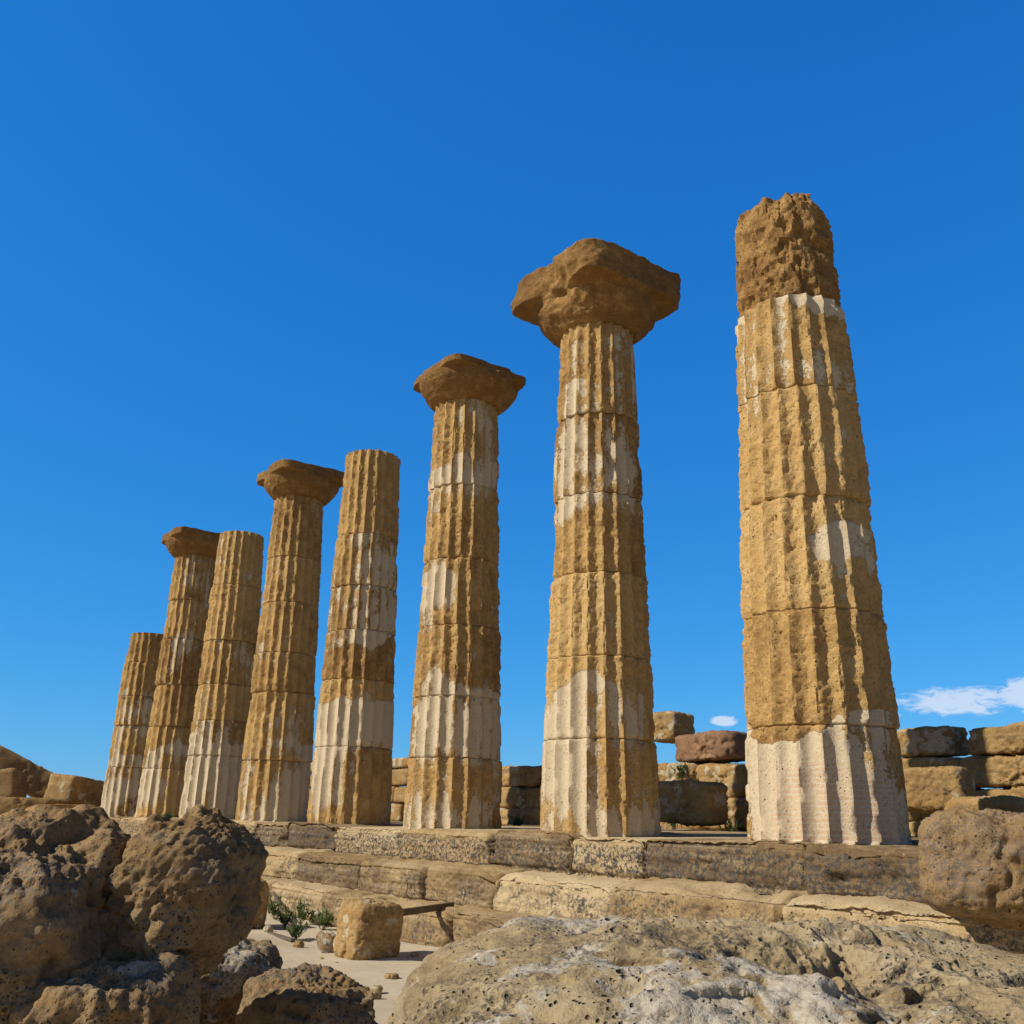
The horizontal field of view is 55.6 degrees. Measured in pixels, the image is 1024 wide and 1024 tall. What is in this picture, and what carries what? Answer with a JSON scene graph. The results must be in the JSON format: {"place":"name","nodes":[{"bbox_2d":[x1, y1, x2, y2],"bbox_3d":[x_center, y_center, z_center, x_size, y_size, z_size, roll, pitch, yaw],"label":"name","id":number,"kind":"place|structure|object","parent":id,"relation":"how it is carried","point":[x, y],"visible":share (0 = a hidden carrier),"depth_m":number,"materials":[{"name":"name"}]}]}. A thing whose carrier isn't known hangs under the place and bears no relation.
{"place":"outdoors","nodes":[
{"label":"outdoors","id":0,"kind":"place"},
{"bbox_2d":[247,808,504,1023],"bbox_3d":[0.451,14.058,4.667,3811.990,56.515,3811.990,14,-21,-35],"label":"ground","id":1,"kind":"structure","parent":0,"point":[369,973],"depth_m":13.66,"materials":[{"name":"beige sand"}]},
{"bbox_2d":[0,768,26,797],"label":"stone block","id":2,"kind":"object","parent":1,"relation":"on","point":[13,782],"visible":0.75,"depth_m":39.34,"materials":[{"name":"stone"}]},
{"bbox_2d":[0,797,58,814],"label":"stone slab","id":3,"kind":"object","parent":1,"relation":"on","point":[7,804],"visible":0.41,"depth_m":37.02,"materials":[{"name":"stone"}]},
{"bbox_2d":[0,745,59,803],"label":"boulder","id":4,"kind":"object","parent":1,"relation":"on","point":[38,777],"visible":0.53,"depth_m":41.41,"materials":[{"name":"stone"}]},
{"bbox_2d":[25,804,95,811],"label":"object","id":5,"kind":"object","parent":1,"relation":"on","point":[60,806],"visible":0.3,"depth_m":36.84,"materials":[{"name":"stone"}]},
{"bbox_2d":[0,804,130,1023],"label":"rock","id":6,"kind":"object","parent":1,"relation":"on","point":[57,865],"visible":0.67,"depth_m":5.05,"materials":[{"name":"stone"}]},
{"bbox_2d":[43,773,103,806],"bbox_3d":[-17.737,11.526,39.953,1.534,1.392,2.631,-5,-19,20],"label":"stone block","id":7,"kind":"object","parent":1,"relation":"on","point":[69,789],"visible":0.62,"depth_m":39.01,"materials":[{"name":"stone"}]},
{"bbox_2d":[7,950,200,1023],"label":"rock","id":8,"kind":"object","parent":1,"relation":"on","point":[163,988],"visible":0.75,"depth_m":4.79,"materials":[{"name":"stone"}]},
{"bbox_2d":[101,804,268,976],"bbox_3d":[-2.042,2.315,5.704,1.048,1.151,1.035,0,-17,4],"label":"boulder","id":9,"kind":"object","parent":8,"relation":"on","point":[187,884],"visible":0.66,"depth_m":5.35,"materials":[{"name":"stone"}]},
{"bbox_2d":[199,938,282,1023],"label":"rock","id":10,"kind":"object","parent":1,"relation":"on","point":[241,963],"visible":0.19,"depth_m":6.53,"materials":[{"name":"stone"}]},
{"bbox_2d":[251,878,269,928],"bbox_3d":[-4.965,7.183,17.799,0.877,0.954,0.754,-11,-21,33],"label":"block","id":11,"kind":"object","parent":1,"relation":"on","point":[261,914],"depth_m":17.70,"materials":[{"name":"stone"}]},
{"bbox_2d":[263,925,273,931],"bbox_3d":[-4.271,7.313,16.998,0.156,0.155,0.183,-4,-18,16],"label":"pebble","id":12,"kind":"object","parent":1,"relation":"on","point":[267,928],"visible":0.65,"depth_m":16.94,"materials":[{"name":"stone"}]},
{"bbox_2d":[267,896,288,918],"bbox_3d":[-4.676,7.785,19.066,0.457,0.478,0.501,-3,-18,14],"label":"weed","id":13,"kind":"object","parent":1,"relation":"on","point":[273,908],"visible":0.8,"depth_m":19.09,"materials":[{"name":"green plant"}]},
{"bbox_2d":[265,875,294,940],"bbox_3d":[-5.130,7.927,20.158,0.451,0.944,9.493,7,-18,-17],"label":"leaning stake","id":14,"kind":"object","parent":1,"relation":"on","point":[287,924],"visible":0.62,"depth_m":16.63,"materials":[{"name":"brown wood"}]},
{"bbox_2d":[277,908,296,927],"bbox_3d":[-4.122,7.416,17.719,0.448,0.395,0.460,7,-18,-19],"label":"weed","id":15,"kind":"object","parent":1,"relation":"on","point":[285,918],"visible":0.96,"depth_m":17.70,"materials":[{"name":"green plant"}]},
{"bbox_2d":[286,918,310,940],"bbox_3d":[-3.593,6.933,16.118,0.422,0.376,0.428,-3,-18,13],"label":"weed","id":16,"kind":"object","parent":1,"relation":"on","point":[296,931],"visible":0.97,"depth_m":16.07,"materials":[{"name":"green plant"}]},
{"bbox_2d":[293,940,304,947],"bbox_3d":[-3.293,6.707,14.991,0.163,0.173,0.199,-5,-18,19],"label":"pebble","id":17,"kind":"object","parent":1,"relation":"on","point":[298,944],"visible":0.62,"depth_m":14.94,"materials":[{"name":"stone"}]},
{"bbox_2d":[287,899,313,923],"bbox_3d":[-4.040,7.666,18.624,0.467,0.463,0.510,-10,-20,31],"label":"weed","id":18,"kind":"object","parent":1,"relation":"on","point":[301,910],"visible":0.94,"depth_m":18.57,"materials":[{"name":"green plant"}]},
{"bbox_2d":[234,962,377,1023],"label":"rock","id":19,"kind":"object","parent":1,"relation":"on","point":[304,993],"visible":1,"depth_m":6.25,"materials":[{"name":"stone"}]},
{"bbox_2d":[309,910,321,923],"bbox_3d":[-3.725,7.790,18.649,0.281,0.261,0.308,14,-21,-35],"label":"stone","id":20,"kind":"object","parent":1,"relation":"on","point":[311,919],"visible":0.61,"depth_m":18.55,"materials":[{"name":"beige stone"}]},
{"bbox_2d":[312,907,337,929],"bbox_3d":[-3.406,7.377,17.609,0.541,0.430,0.352,-5,-19,20],"label":"weed","id":21,"kind":"object","parent":1,"relation":"on","point":[323,922],"visible":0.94,"depth_m":17.56,"materials":[{"name":"green plant"}]},
{"bbox_2d":[317,932,335,952],"bbox_3d":[-2.755,6.532,14.618,0.361,0.371,0.378,14,-21,-35],"label":"stone","id":22,"kind":"object","parent":1,"relation":"on","point":[325,942],"visible":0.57,"depth_m":14.49,"materials":[{"name":"beige stone"}]},
{"bbox_2d":[333,898,403,959],"bbox_3d":[-2.092,6.127,14.174,0.896,0.904,0.770,14,-21,-35],"label":"block","id":23,"kind":"object","parent":1,"relation":"on","point":[364,931],"depth_m":13.92,"materials":[{"name":"stone"}]},
{"bbox_2d":[370,990,381,999],"bbox_3d":[-1.585,5.488,10.995,0.206,0.127,0.189,14,-21,-35],"label":"pebble","id":24,"kind":"object","parent":1,"relation":"on","point":[378,994],"visible":0.34,"depth_m":10.97,"materials":[{"name":"stone"}]},
{"bbox_2d":[370,985,382,992],"bbox_3d":[-1.603,5.643,11.475,0.151,0.099,0.150,2,-17,-3],"label":"pebble","id":25,"kind":"object","parent":1,"relation":"on","point":[378,987],"visible":0.58,"depth_m":11.44,"materials":[{"name":"stone"}]},
{"bbox_2d":[383,973,398,978],"bbox_3d":[-1.531,5.912,12.333,0.203,0.100,0.188,14,-21,-35],"label":"pebble","id":26,"kind":"object","parent":1,"relation":"on","point":[391,975],"visible":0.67,"depth_m":12.28,"materials":[{"name":"stone"}]},
{"bbox_2d":[261,876,546,947],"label":"stone step","id":27,"kind":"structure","parent":1,"relation":"on","point":[443,926],"depth_m":16.04,"materials":[{"name":"stone"}]},
{"bbox_2d":[410,952,418,956],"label":"pebble","id":28,"kind":"object","parent":1,"relation":"on","point":[414,954],"visible":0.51,"depth_m":14.15,"materials":[{"name":"stone"}]},
{"bbox_2d":[378,902,453,916],"bbox_3d":[-1.462,6.497,14.994,0.119,0.771,2.604,-6,-19,21],"label":"wooden plank","id":29,"kind":"object","parent":1,"relation":"on","point":[423,909],"visible":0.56,"depth_m":15.28,"materials":[{"name":"brown wood"}]},
{"bbox_2d":[109,817,927,904],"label":"temple platform step","id":30,"kind":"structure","parent":1,"relation":"on","point":[771,867],"depth_m":14.49,"materials":[{"name":"stone"}]},
{"bbox_2d":[100,632,163,816],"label":"column","id":31,"kind":"structure","parent":30,"relation":"on","point":[121,786],"depth_m":38.10,"materials":[{"name":"stone"}]},
{"bbox_2d":[163,812,172,818],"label":"tuft","id":32,"kind":"object","parent":30,"relation":"on","point":[167,815],"visible":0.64,"depth_m":31.18,"materials":[{"name":"green plant"}]},
{"bbox_2d":[133,554,215,817],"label":"column","id":33,"kind":"structure","parent":30,"relation":"on","point":[160,791],"depth_m":34.94,"materials":[{"name":"stone"}]},
{"bbox_2d":[162,526,220,560],"bbox_3d":[-12.089,1.369,37.269,2.392,0.928,2.344,14,-21,-35],"label":"capital","id":34,"kind":"object","parent":33,"relation":"on","point":[180,540],"visible":0.61,"depth_m":36.35,"materials":[{"name":"stone"}]},
{"bbox_2d":[179,530,263,819],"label":"column","id":35,"kind":"structure","parent":30,"relation":"on","point":[213,765],"depth_m":31.46,"materials":[{"name":"stone"}]},
{"bbox_2d":[234,495,323,821],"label":"column","id":36,"kind":"structure","parent":30,"relation":"on","point":[277,759],"depth_m":27.81,"materials":[{"name":"stone"}]},
{"bbox_2d":[257,459,344,506],"bbox_3d":[-6.557,-0.738,30.197,2.344,0.915,2.333,14,-21,-35],"label":"capital","id":37,"kind":"object","parent":36,"relation":"on","point":[282,477],"visible":0.83,"depth_m":29.35,"materials":[{"name":"stone"}]},
{"bbox_2d":[307,449,400,824],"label":"column","id":38,"kind":"structure","parent":30,"relation":"on","point":[351,779],"depth_m":24.27,"materials":[{"name":"stone"}]},
{"bbox_2d":[391,803,403,820],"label":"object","id":39,"kind":"structure","parent":30,"relation":"on","point":[397,812],"depth_m":35.23,"materials":[{"name":"stone"}]},
{"bbox_2d":[391,786,403,803],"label":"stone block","id":40,"kind":"structure","parent":39,"relation":"on","point":[392,795],"depth_m":35.82,"materials":[{"name":"stone"}]},
{"bbox_2d":[392,768,407,785],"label":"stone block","id":41,"kind":"structure","parent":40,"relation":"on","point":[399,777],"depth_m":35.70,"materials":[{"name":"stone"}]},
{"bbox_2d":[392,757,409,768],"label":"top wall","id":42,"kind":"structure","parent":41,"relation":"on","point":[399,763],"depth_m":35.84,"materials":[{"name":"stone"}]},
{"bbox_2d":[402,398,501,829],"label":"column","id":43,"kind":"structure","parent":30,"relation":"on","point":[454,772],"depth_m":20.70,"materials":[{"name":"stone"}]},
{"bbox_2d":[413,353,525,415],"bbox_3d":[-1.048,-2.803,23.125,2.427,0.821,2.424,14,-21,-35],"label":"capital","id":44,"kind":"object","parent":43,"relation":"on","point":[454,376],"visible":0.74,"depth_m":22.28,"materials":[{"name":"stone"}]},
{"bbox_2d":[507,814,524,825],"bbox_3d":[0.137,7.923,24.844,0.437,0.539,0.509,14,-21,-35],"label":"tuft","id":45,"kind":"object","parent":30,"relation":"on","point":[517,821],"visible":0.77,"depth_m":24.83,"materials":[{"name":"green plant"}]},
{"bbox_2d":[500,807,539,824],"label":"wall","id":46,"kind":"structure","parent":30,"relation":"on","point":[532,815],"depth_m":29.58,"materials":[{"name":"stone"}]},
{"bbox_2d":[500,786,540,808],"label":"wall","id":47,"kind":"structure","parent":46,"relation":"on","point":[521,797],"depth_m":30.05,"materials":[{"name":"stone"}]},
{"bbox_2d":[502,765,541,787],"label":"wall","id":48,"kind":"structure","parent":47,"relation":"on","point":[523,776],"depth_m":30.15,"materials":[{"name":"stone"}]},
{"bbox_2d":[538,782,541,817],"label":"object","id":49,"kind":"structure","parent":30,"relation":"on","point":[539,794],"depth_m":29.13,"materials":[{"name":"stone"}]},
{"bbox_2d":[540,321,661,836],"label":"column","id":50,"kind":"structure","parent":30,"relation":"on","point":[600,775],"depth_m":17.13,"materials":[{"name":"stone"}]},
{"bbox_2d":[511,238,680,347],"bbox_3d":[1.708,-4.094,19.680,2.706,1.323,2.712,14,-21,-35],"label":"capital","id":51,"kind":"object","parent":50,"relation":"on","point":[586,280],"visible":0.78,"depth_m":18.83,"materials":[{"name":"stone"}]},
{"bbox_2d":[667,823,677,829],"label":"tuft","id":52,"kind":"object","parent":30,"relation":"on","point":[673,825],"visible":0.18,"depth_m":23.86,"materials":[{"name":"green plant"}]},
{"bbox_2d":[660,822,709,829],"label":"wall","id":53,"kind":"structure","parent":30,"relation":"on","point":[663,825],"depth_m":24.59,"materials":[{"name":"stone"}]},
{"bbox_2d":[657,761,704,780],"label":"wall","id":54,"kind":"structure","parent":53,"relation":"on","point":[664,771],"depth_m":25.14,"materials":[{"name":"stone"}]},
{"bbox_2d":[669,759,689,779],"bbox_3d":[4.306,6.569,24.697,0.485,0.649,0.776,5,-18,-12],"label":"tuft","id":55,"kind":"object","parent":54,"relation":"on","point":[681,774],"visible":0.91,"depth_m":24.63,"materials":[{"name":"green plant"}]},
{"bbox_2d":[658,780,728,826],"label":"stone block","id":56,"kind":"structure","parent":30,"relation":"on","point":[687,803],"depth_m":22.06,"materials":[{"name":"stone"}]},
{"bbox_2d":[703,797,748,830],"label":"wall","id":57,"kind":"structure","parent":30,"relation":"on","point":[738,808],"depth_m":23.26,"materials":[{"name":"stone"}]},
{"bbox_2d":[695,762,747,797],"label":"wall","id":58,"kind":"structure","parent":57,"relation":"on","point":[732,777],"depth_m":23.71,"materials":[{"name":"stone"}]},
{"bbox_2d":[675,730,746,762],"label":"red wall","id":59,"kind":"structure","parent":58,"relation":"on","point":[717,746],"depth_m":24.34,"materials":[{"name":"brown stone"}]},
{"bbox_2d":[718,815,739,831],"bbox_3d":[4.760,6.957,21.273,0.364,0.652,0.487,14,-21,-35],"label":"tuft","id":60,"kind":"object","parent":30,"relation":"on","point":[728,828],"visible":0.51,"depth_m":21.27,"materials":[{"name":"green plant"}]},
{"bbox_2d":[735,192,912,844],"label":"column","id":61,"kind":"structure","parent":30,"relation":"on","point":[823,762],"depth_m":13.60,"materials":[{"name":"stone"}]},
{"bbox_2d":[909,819,922,835],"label":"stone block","id":62,"kind":"structure","parent":30,"relation":"on","point":[914,826],"depth_m":19.66,"materials":[{"name":"stone"}]},
{"bbox_2d":[908,788,982,820],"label":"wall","id":63,"kind":"structure","parent":62,"relation":"on","point":[914,816],"depth_m":19.62,"materials":[{"name":"stone"}]},
{"bbox_2d":[902,756,978,788],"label":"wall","id":64,"kind":"structure","parent":63,"relation":"on","point":[921,761],"depth_m":19.66,"materials":[{"name":"stone"}]},
{"bbox_2d":[903,766,976,813],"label":"stone block","id":65,"kind":"structure","parent":30,"relation":"on","point":[930,790],"depth_m":17.01,"materials":[{"name":"stone"}]},
{"bbox_2d":[944,795,1023,812],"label":"stone block","id":66,"kind":"structure","parent":30,"relation":"on","point":[1010,803],"depth_m":15.13,"materials":[{"name":"stone"}]},
{"bbox_2d":[131,834,1023,953],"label":"stone step","id":67,"kind":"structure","parent":1,"relation":"on","point":[499,888],"depth_m":13.97,"materials":[{"name":"stone"}]},
{"bbox_2d":[384,914,1023,1023],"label":"rock","id":68,"kind":"object","parent":1,"relation":"on","point":[616,969],"visible":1,"depth_m":2.99,"materials":[{"name":"beige stone"}]},
{"bbox_2d":[917,805,1023,930],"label":"boulder","id":69,"kind":"object","parent":1,"relation":"on","point":[971,863],"visible":1,"depth_m":9.03,"materials":[{"name":"stone"}]},
{"bbox_2d":[0,0,1023,803],"label":"sky","id":70,"kind":"structure","parent":0,"point":[238,238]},
{"bbox_2d":[653,711,694,743],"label":"stone block","id":71,"kind":"structure","parent":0,"point":[670,726],"depth_m":25.77,"materials":[{"name":"beige stone"}]},
{"bbox_2d":[897,726,969,757],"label":"stone block","id":72,"kind":"structure","parent":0,"point":[939,741],"depth_m":19.80,"materials":[{"name":"stone"}]},
{"bbox_2d":[968,721,1023,755],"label":"stone block","id":73,"kind":"structure","parent":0,"point":[1007,740],"depth_m":18.69,"materials":[{"name":"stone"}]},
{"bbox_3d":[-2.872,10.662,34.388,0.969,0.640,2.472,14,-21,-35],"label":"wall","id":74,"kind":"object","parent":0,"visible":0},
{"bbox_2d":[393,787,406,802],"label":"stone block","id":75,"kind":"structure","parent":74,"relation":"on","point":[399,794],"depth_m":35.36,"materials":[{"name":"stone"}]},
{"bbox_3d":[10.006,6.043,17.998,1.078,0.731,2.039,14,-21,-35],"label":"wall base","id":76,"kind":"object","parent":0,"visible":0},
{"bbox_2d":[975,786,1023,797],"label":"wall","id":77,"kind":"structure","parent":76,"relation":"on","point":[1017,791],"depth_m":18.41,"materials":[{"name":"stone"}]},
{"bbox_2d":[959,754,1023,788],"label":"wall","id":78,"kind":"structure","parent":77,"relation":"on","point":[1000,771],"depth_m":18.61,"materials":[{"name":"stone"}]}
]}

